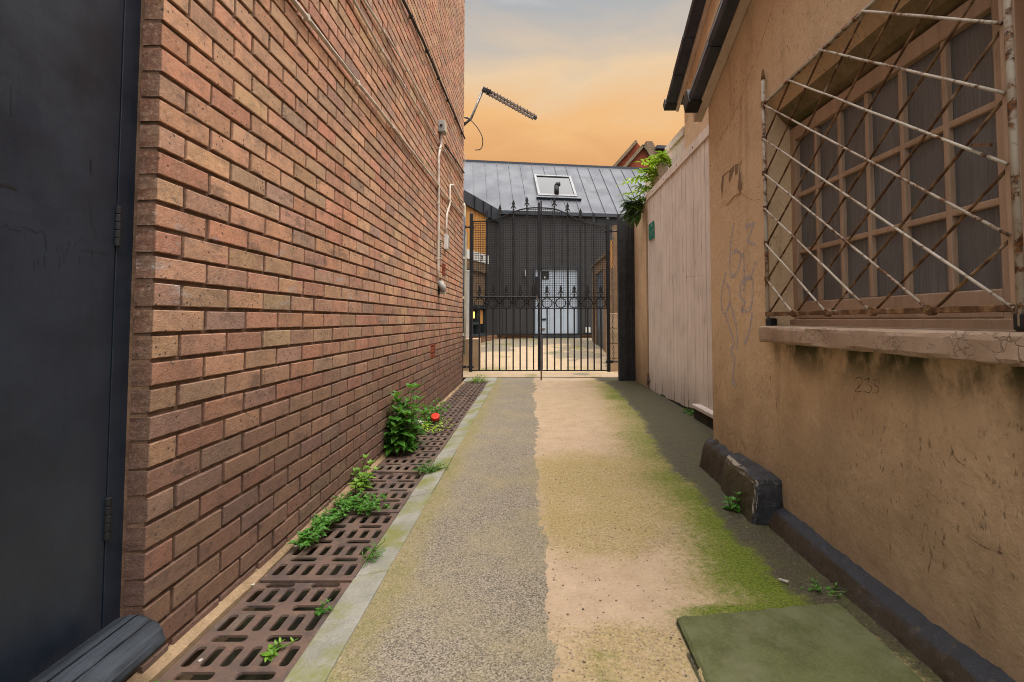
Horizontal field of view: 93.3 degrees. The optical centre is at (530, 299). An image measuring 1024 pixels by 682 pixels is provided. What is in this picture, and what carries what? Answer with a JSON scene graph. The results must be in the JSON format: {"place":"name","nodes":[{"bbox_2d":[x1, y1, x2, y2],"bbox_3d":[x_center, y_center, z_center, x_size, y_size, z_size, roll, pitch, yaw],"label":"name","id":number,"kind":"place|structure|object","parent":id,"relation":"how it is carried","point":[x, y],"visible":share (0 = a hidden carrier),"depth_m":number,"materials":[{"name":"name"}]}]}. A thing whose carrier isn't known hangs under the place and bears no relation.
{"place":"outdoors","nodes":[
{"label":"outdoors","id":0,"kind":"place"},
{"bbox_2d":[126,381,464,681],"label":"mortar strip","id":1,"kind":"object","parent":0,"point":[164,663],"visible":0.32,"depth_m":1.63,"materials":[{"name":"beige concrete"}]},
{"bbox_2d":[462,216,464,375],"bbox_3d":[-1.089,-0.033,7.608,0.088,2.561,0.082,0,-2,0],"label":"corner pipe","id":2,"kind":"object","parent":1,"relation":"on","point":[463,282],"visible":0.33,"depth_m":7.60,"materials":[{"name":"grey metal"}]},
{"bbox_2d":[466,270,468,337],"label":"white pillar","id":3,"kind":"structure","parent":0,"point":[467,312],"depth_m":9.00,"materials":[{"name":"paint"}]},
{"bbox_2d":[462,377,617,380],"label":"ground","id":4,"kind":"structure","parent":0,"point":[538,377],"depth_m":9.25,"materials":[{"name":"concrete"}]},
{"bbox_2d":[0,0,464,681],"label":"brick building","id":5,"kind":"structure","parent":4,"relation":"on","point":[230,320],"depth_m":1.52,"materials":[{"name":"red brick"}]},
{"bbox_2d":[0,0,123,681],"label":"wooden door","id":6,"kind":"structure","parent":5,"relation":"in","point":[61,60],"depth_m":1.15,"materials":[{"name":"black paint"}]},
{"bbox_2d":[290,0,463,214],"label":"conduit","id":7,"kind":"object","parent":5,"relation":"attached to","point":[306,17],"visible":0.97,"depth_m":2.84,"materials":[{"name":"beige plastic"}]},
{"bbox_2d":[362,0,436,124],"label":"cable","id":8,"kind":"object","parent":5,"relation":"attached to","point":[387,37],"visible":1,"depth_m":3.76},
{"bbox_2d":[352,0,463,179],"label":"cable","id":9,"kind":"object","parent":5,"relation":"attached to","point":[381,50],"visible":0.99,"depth_m":3.72,"materials":[{"name":"white plastic"}]},
{"bbox_2d":[402,0,465,138],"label":"black pipe","id":10,"kind":"object","parent":5,"relation":"attached to","point":[424,43],"visible":1,"depth_m":4.96,"materials":[{"name":"black plastic"}]},
{"bbox_2d":[436,134,441,279],"bbox_3d":[-1.041,-1.066,5.481,0.038,1.708,0.170,0,-2,0],"label":"conduit","id":11,"kind":"object","parent":5,"relation":"attached to","point":[438,209],"visible":0.99,"depth_m":5.42,"materials":[{"name":"white plastic"}]},
{"bbox_2d":[438,279,445,294],"bbox_3d":[-1.017,-0.141,5.545,0.093,0.190,0.156,0,-2,0],"label":"wall lamp","id":12,"kind":"object","parent":5,"relation":"attached to","point":[441,287],"visible":1,"depth_m":5.48,"materials":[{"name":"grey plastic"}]},
{"bbox_2d":[438,120,446,134],"bbox_3d":[-1.021,-1.987,5.580,0.078,0.130,0.148,0,-2,0],"label":"junction box","id":13,"kind":"object","parent":5,"relation":"attached to","point":[442,127],"visible":0.96,"depth_m":5.52,"materials":[{"name":"grey plastic"}]},
{"bbox_2d":[444,235,448,249],"bbox_3d":[-1.032,-0.699,5.915,0.056,0.180,0.100,0,-2,0],"label":"wall sensor","id":14,"kind":"object","parent":5,"relation":"attached to","point":[446,242],"depth_m":5.87,"materials":[{"name":"white paint"}]},
{"bbox_2d":[445,184,463,234],"bbox_3d":[-1.042,-1.143,6.681,0.036,0.802,1.527,0,-2,0],"label":"conduit","id":15,"kind":"object","parent":5,"relation":"attached to","point":[448,210],"visible":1,"depth_m":6.17,"materials":[{"name":"white plastic"}]},
{"bbox_2d":[444,144,464,172],"bbox_3d":[-1.041,-1.924,6.681,0.022,0.188,1.666,0,-2,0],"label":"cable","id":16,"kind":"object","parent":5,"relation":"attached to","point":[445,145],"visible":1,"depth_m":6.46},
{"bbox_2d":[463,203,466,353],"bbox_3d":[-1.076,-0.346,7.771,0.080,2.438,0.048,0,-2,0],"label":"pale pipe","id":17,"kind":"object","parent":5,"relation":"attached to","point":[465,268],"visible":0.58,"depth_m":7.75,"materials":[{"name":"beige plastic"}]},
{"bbox_2d":[464,86,536,149],"bbox_3d":[-0.532,-3.006,7.991,1.293,1.096,0.277,0,-2,10],"label":"tv aerial","id":18,"kind":"object","parent":5,"relation":"attached to","point":[487,91],"visible":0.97,"depth_m":7.97,"materials":[{"name":"metal"}]},
{"bbox_2d":[463,197,539,371],"bbox_3d":[-0.473,-0.259,7.710,1.243,2.809,0.076,0,-2,0],"label":"gate leaf","id":19,"kind":"object","parent":5,"relation":"attached to","point":[535,292],"visible":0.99,"depth_m":7.72,"materials":[{"name":"black paint"}]},
{"bbox_2d":[190,392,479,679],"bbox_3d":[-0.835,1.244,3.951,0.390,0.024,7.400,0,-2,0],"label":"drain channel","id":20,"kind":"object","parent":4,"relation":"on","point":[255,652],"visible":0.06,"depth_m":1.81,"materials":[{"name":"soil"}]},
{"bbox_2d":[157,583,349,681],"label":"drain grate","id":21,"kind":"object","parent":20,"relation":"on","point":[234,670],"visible":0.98,"depth_m":1.52,"materials":[{"name":"metal"}]},
{"bbox_2d":[260,637,298,661],"bbox_3d":[-0.757,1.041,1.442,0.070,0.042,0.092,-2,-3,36],"label":"seedling","id":22,"kind":"object","parent":21,"relation":"on","point":[271,653],"visible":1,"depth_m":1.43,"materials":[{"name":"green plant"}]},
{"bbox_2d":[315,599,334,615],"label":"seedling","id":23,"kind":"object","parent":21,"relation":"on","point":[319,611],"visible":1,"depth_m":1.63,"materials":[{"name":"green plant"}]},
{"bbox_2d":[260,513,397,582],"bbox_3d":[-0.851,1.091,2.144,0.350,0.030,0.636,0,-2,0],"label":"drain grate","id":24,"kind":"object","parent":20,"relation":"on","point":[321,561],"visible":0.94,"depth_m":2.03,"materials":[{"name":"metal"}]},
{"bbox_2d":[287,502,353,548],"bbox_3d":[-0.962,1.044,2.228,0.184,0.070,0.478,0,-2,0],"label":"creeping weed","id":25,"kind":"object","parent":24,"relation":"on","point":[321,522],"visible":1,"depth_m":2.19,"materials":[{"name":"green plant"}]},
{"bbox_2d":[328,490,391,515],"bbox_3d":[-0.892,1.051,2.513,0.307,0.075,0.329,1,-3,-21],"label":"creeping weed","id":26,"kind":"object","parent":24,"relation":"on","point":[363,505],"visible":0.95,"depth_m":2.49,"materials":[{"name":"green plant"}]},
{"bbox_2d":[330,473,424,513],"bbox_3d":[-0.850,1.115,2.785,0.350,0.031,0.636,0,-2,0],"label":"drain grate","id":27,"kind":"object","parent":20,"relation":"on","point":[391,492],"visible":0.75,"depth_m":2.80,"materials":[{"name":"metal"}]},
{"bbox_2d":[348,454,380,492],"bbox_3d":[-0.974,1.010,2.828,0.189,0.200,0.408,1,-3,-19],"label":"leafy weed","id":28,"kind":"object","parent":27,"relation":"on","point":[359,480],"visible":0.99,"depth_m":2.82,"materials":[{"name":"green plant"}]},
{"bbox_2d":[372,446,443,472],"bbox_3d":[-0.849,1.138,3.428,0.350,0.031,0.636,0,-3,0],"label":"drain grate","id":29,"kind":"object","parent":20,"relation":"on","point":[422,451],"visible":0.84,"depth_m":3.38,"materials":[{"name":"metal"}]},
{"bbox_2d":[384,383,432,456],"bbox_3d":[-0.937,0.881,3.624,0.385,0.516,0.515,-1,-3,30],"label":"bushy weed","id":30,"kind":"object","parent":29,"relation":"on","point":[403,429],"visible":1,"depth_m":3.53,"materials":[{"name":"green plant"}]},
{"bbox_2d":[416,428,456,445],"bbox_3d":[-0.850,1.170,4.070,0.350,0.031,0.636,0,-2,0],"label":"drain grate","id":31,"kind":"object","parent":20,"relation":"on","point":[446,431],"visible":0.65,"depth_m":4.07,"materials":[{"name":"metal"}]},
{"bbox_2d":[419,418,453,433],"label":"creeping weed","id":32,"kind":"object","parent":31,"relation":"on","point":[435,428],"visible":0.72,"depth_m":4.27,"materials":[{"name":"green plant"}]},
{"bbox_2d":[422,414,465,427],"bbox_3d":[-0.850,1.192,4.710,0.350,0.031,0.636,0,-2,0],"label":"drain grate","id":33,"kind":"object","parent":20,"relation":"on","point":[456,417],"visible":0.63,"depth_m":4.70,"materials":[{"name":"metal"}]},
{"bbox_2d":[431,413,439,420],"bbox_3d":[-0.885,1.088,4.468,0.080,0.071,0.083,0,-2,0],"label":"bottle cap","id":34,"kind":"object","parent":33,"relation":"on","point":[436,417],"visible":0.98,"depth_m":4.45,"materials":[{"name":"red plastic"}]},
{"bbox_2d":[423,398,450,422],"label":"bushy weed","id":35,"kind":"object","parent":33,"relation":"on","point":[436,410],"visible":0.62,"depth_m":4.64,"materials":[{"name":"green plant"}]},
{"bbox_2d":[434,404,472,413],"bbox_3d":[-0.851,1.224,5.349,0.350,0.030,0.636,0,-2,0],"label":"drain grate","id":36,"kind":"object","parent":20,"relation":"on","point":[455,406],"visible":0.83,"depth_m":5.37,"materials":[{"name":"metal"}]},
{"bbox_2d":[445,395,478,403],"bbox_3d":[-0.850,1.255,5.991,0.350,0.031,0.636,0,-2,0],"label":"drain grate","id":37,"kind":"object","parent":20,"relation":"on","point":[454,400],"visible":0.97,"depth_m":5.99,"materials":[{"name":"metal"}]},
{"bbox_2d":[453,388,483,394],"bbox_3d":[-0.850,1.278,6.634,0.350,0.030,0.636,0,-2,0],"label":"drain grate","id":38,"kind":"object","parent":20,"relation":"on","point":[469,390],"visible":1,"depth_m":6.65,"materials":[{"name":"metal"}]},
{"bbox_2d":[461,383,486,387],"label":"drain grate","id":39,"kind":"object","parent":20,"relation":"on","point":[477,385],"visible":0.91,"depth_m":7.29,"materials":[{"name":"metal"}]},
{"bbox_2d":[472,374,486,382],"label":"grass tuft","id":40,"kind":"object","parent":39,"relation":"on","point":[478,379],"visible":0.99,"depth_m":7.56,"materials":[{"name":"green plant"}]},
{"bbox_2d":[283,380,495,681],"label":"kerb","id":41,"kind":"structure","parent":4,"relation":"on","point":[319,658],"depth_m":1.77,"materials":[{"name":"concrete"}]},
{"bbox_2d":[360,535,389,567],"bbox_3d":[-0.645,1.036,1.984,0.123,0.073,0.192,0,-2,0],"label":"grass tuft","id":42,"kind":"object","parent":41,"relation":"on","point":[371,554],"visible":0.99,"depth_m":1.97,"materials":[{"name":"green plant"}]},
{"bbox_2d":[413,459,451,473],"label":"grass tuft","id":43,"kind":"object","parent":41,"relation":"on","point":[430,469],"visible":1,"depth_m":3.10,"materials":[{"name":"green plant"}]},
{"bbox_2d":[463,378,497,386],"bbox_3d":[-0.811,1.335,7.796,0.528,0.106,0.370,0,-2,0],"label":"threshold","id":44,"kind":"object","parent":4,"relation":"on","point":[471,380],"visible":0.46,"depth_m":7.62,"materials":[{"name":"concrete"}]},
{"bbox_2d":[663,0,720,149],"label":"gabled building","id":45,"kind":"structure","parent":4,"relation":"on","point":[700,19],"depth_m":5.61,"materials":[{"name":"beige paint"}]},
{"bbox_2d":[665,126,684,169],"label":"wall","id":46,"kind":"structure","parent":45,"relation":"attached to","point":[675,147],"depth_m":6.42,"materials":[{"name":"beige paint"}]},
{"bbox_2d":[683,0,1023,681],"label":"rendered building","id":47,"kind":"structure","parent":4,"relation":"on","point":[887,450],"depth_m":1.70,"materials":[{"name":"beige paint"}]},
{"bbox_2d":[761,0,1023,330],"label":"window grille","id":48,"kind":"object","parent":47,"relation":"attached to","point":[1009,103],"depth_m":1.42,"materials":[{"name":"silver metal"}]},
{"bbox_2d":[790,0,1023,329],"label":"window","id":49,"kind":"structure","parent":47,"relation":"in","point":[972,241],"depth_m":1.64,"materials":[{"name":"beige paint"}]},
{"bbox_2d":[463,338,617,376],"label":"yard","id":50,"kind":"structure","parent":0,"point":[550,361],"depth_m":10.02,"materials":[{"name":"beige concrete"}]},
{"bbox_2d":[463,338,480,370],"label":"brick pier","id":51,"kind":"structure","parent":50,"relation":"on","point":[475,353],"depth_m":8.67,"materials":[{"name":"beige stone"}]},
{"bbox_2d":[463,190,498,342],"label":"house wing","id":52,"kind":"structure","parent":50,"relation":"on","point":[477,207],"depth_m":13.29,"materials":[{"name":"orange brick"}]},
{"bbox_2d":[473,271,487,336],"bbox_3d":[-1.960,0.053,11.473,0.120,1.737,4.408,-1,-3,18],"label":"window","id":53,"kind":"structure","parent":52,"relation":"in","point":[475,288],"depth_m":13.09,"materials":[{"name":"brown glass"}]},
{"bbox_2d":[463,159,649,338],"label":"zinc house","id":54,"kind":"structure","parent":50,"relation":"on","point":[588,190],"depth_m":14.81,"materials":[{"name":"metal"}]},
{"bbox_2d":[535,268,577,333],"bbox_3d":[0.769,0.070,14.600,1.309,2.004,0.085,0,-2,-8],"label":"front door","id":55,"kind":"structure","parent":54,"relation":"in","point":[548,272],"depth_m":14.59,"materials":[{"name":"white paint"}]},
{"bbox_2d":[554,182,559,194],"bbox_3d":[0.829,-3.512,15.232,0.194,0.424,0.150,0,-2,-8],"label":"flue pipe","id":56,"kind":"object","parent":54,"relation":"on","point":[556,187],"visible":0.99,"depth_m":15.17,"materials":[{"name":"black metal"}]},
{"bbox_2d":[590,254,605,352],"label":"yard wall","id":57,"kind":"structure","parent":50,"relation":"on","point":[597,323],"depth_m":12.32,"materials":[{"name":"brick"}]},
{"bbox_2d":[597,271,602,348],"bbox_3d":[1.775,0.264,12.134,0.050,1.909,1.248,0,-2,0],"label":"dark door","id":58,"kind":"structure","parent":57,"relation":"in","point":[599,304],"depth_m":12.33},
{"bbox_2d":[606,225,617,371],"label":"stone pier","id":59,"kind":"structure","parent":50,"relation":"on","point":[614,366],"depth_m":8.65,"materials":[{"name":"stone"}]},
{"bbox_2d":[463,0,691,165],"label":"sky","id":60,"kind":"structure","parent":0,"point":[595,75],"materials":[{"name":"orange"}]},
{"bbox_2d":[326,378,943,681],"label":"path","id":61,"kind":"structure","parent":0,"point":[586,403],"depth_m":1.94,"materials":[{"name":"beige concrete"}]},
{"bbox_2d":[617,214,626,380],"bbox_3d":[1.450,-0.031,7.688,0.123,2.666,0.120,0,-2,0],"label":"gate post","id":62,"kind":"object","parent":61,"relation":"on","point":[622,301],"visible":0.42,"depth_m":7.63,"materials":[{"name":"black paint"}]},
{"bbox_2d":[540,198,617,379],"bbox_3d":[0.766,-0.190,7.700,1.246,2.920,0.086,0,-2,0],"label":"gate leaf","id":63,"kind":"object","parent":62,"relation":"attached to","point":[608,231],"visible":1,"depth_m":7.72,"materials":[{"name":"black paint"}]},
{"bbox_2d":[611,236,614,362],"bbox_3d":[1.323,-0.011,7.807,0.037,2.057,0.037,2,-3,-45],"label":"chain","id":64,"kind":"object","parent":62,"relation":"hanging from","point":[612,299],"visible":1,"depth_m":7.80,"materials":[{"name":"metal"}]},
{"bbox_2d":[626,218,635,380],"bbox_3d":[1.591,-0.015,7.685,0.150,2.633,0.045,0,-2,0],"label":"post panel","id":65,"kind":"object","parent":61,"relation":"on","point":[630,296],"visible":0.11,"depth_m":7.66,"materials":[{"name":"black paint"}]},
{"bbox_2d":[348,409,925,681],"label":"loose grit","id":66,"kind":"object","parent":61,"relation":"on","point":[582,574],"visible":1,"depth_m":1.87,"materials":[{"name":"gravel"}]},
{"bbox_2d":[634,201,646,386],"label":"rendered wall","id":67,"kind":"structure","parent":61,"relation":"on","point":[640,304],"depth_m":7.21,"materials":[{"name":"beige paint"}]},
{"bbox_2d":[619,195,645,227],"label":"dark shrub","id":68,"kind":"object","parent":67,"relation":"on","point":[632,213],"visible":0.97,"depth_m":6.97,"materials":[{"name":"green plant"}]},
{"bbox_2d":[645,161,667,196],"bbox_3d":[1.810,-0.930,6.959,0.120,1.961,0.837,0,-2,0],"label":"flaky post","id":69,"kind":"object","parent":67,"relation":"on","point":[662,171],"visible":0.11,"depth_m":6.62,"materials":[{"name":"beige paint"}]},
{"bbox_2d":[617,150,671,206],"bbox_3d":[1.699,-1.643,6.804,0.646,0.631,1.192,1,-3,-26],"label":"pinnate shrub","id":70,"kind":"object","parent":69,"relation":"on","point":[664,158],"visible":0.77,"depth_m":6.82,"materials":[{"name":"green plant"}]},
{"bbox_2d":[646,124,712,413],"bbox_3d":[1.670,-0.199,5.247,0.120,2.796,3.268,0,-2,0],"label":"plank fence","id":71,"kind":"object","parent":61,"relation":"on","point":[679,310],"visible":0.6,"depth_m":5.30,"materials":[{"name":"beige paint"}]},
{"bbox_2d":[648,221,654,240],"bbox_3d":[1.642,-0.926,6.587,0.008,0.249,0.302,0,-2,0],"label":"fence sign","id":72,"kind":"object","parent":71,"relation":"attached to","point":[651,230],"visible":1,"depth_m":6.57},
{"bbox_2d":[683,407,693,414],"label":"leafy weed","id":73,"kind":"object","parent":61,"relation":"on","point":[690,413],"visible":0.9,"depth_m":4.91,"materials":[{"name":"green plant"}]},
{"bbox_2d":[692,404,712,428],"bbox_3d":[1.615,1.077,4.094,0.079,0.170,1.271,0,-2,0],"label":"timber step","id":74,"kind":"object","parent":61,"relation":"on","point":[703,414],"visible":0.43,"depth_m":4.45,"materials":[{"name":"pink paint"}]},
{"bbox_2d":[721,491,740,512],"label":"leafy weed","id":75,"kind":"object","parent":61,"relation":"on","point":[734,506],"visible":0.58,"depth_m":2.42,"materials":[{"name":"green plant"}]},
{"bbox_2d":[721,452,782,525],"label":"stone block","id":76,"kind":"structure","parent":61,"relation":"on","point":[759,488],"depth_m":2.33,"materials":[{"name":"black stone"}]},
{"bbox_2d":[677,603,923,681],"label":"paving slab","id":77,"kind":"structure","parent":61,"relation":"on","point":[726,647],"depth_m":1.40,"materials":[{"name":"green concrete"}]},
{"bbox_2d":[799,578,846,598],"bbox_3d":[1.049,1.034,1.718,0.173,0.039,0.101,-1,-3,30],"label":"seedling","id":78,"kind":"object","parent":61,"relation":"on","point":[828,588],"visible":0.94,"depth_m":1.71,"materials":[{"name":"green plant"}]},
{"bbox_2d":[613,140,666,167],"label":"gabled house","id":79,"kind":"structure","parent":0,"point":[635,151],"depth_m":34.54,"materials":[{"name":"red brick"}]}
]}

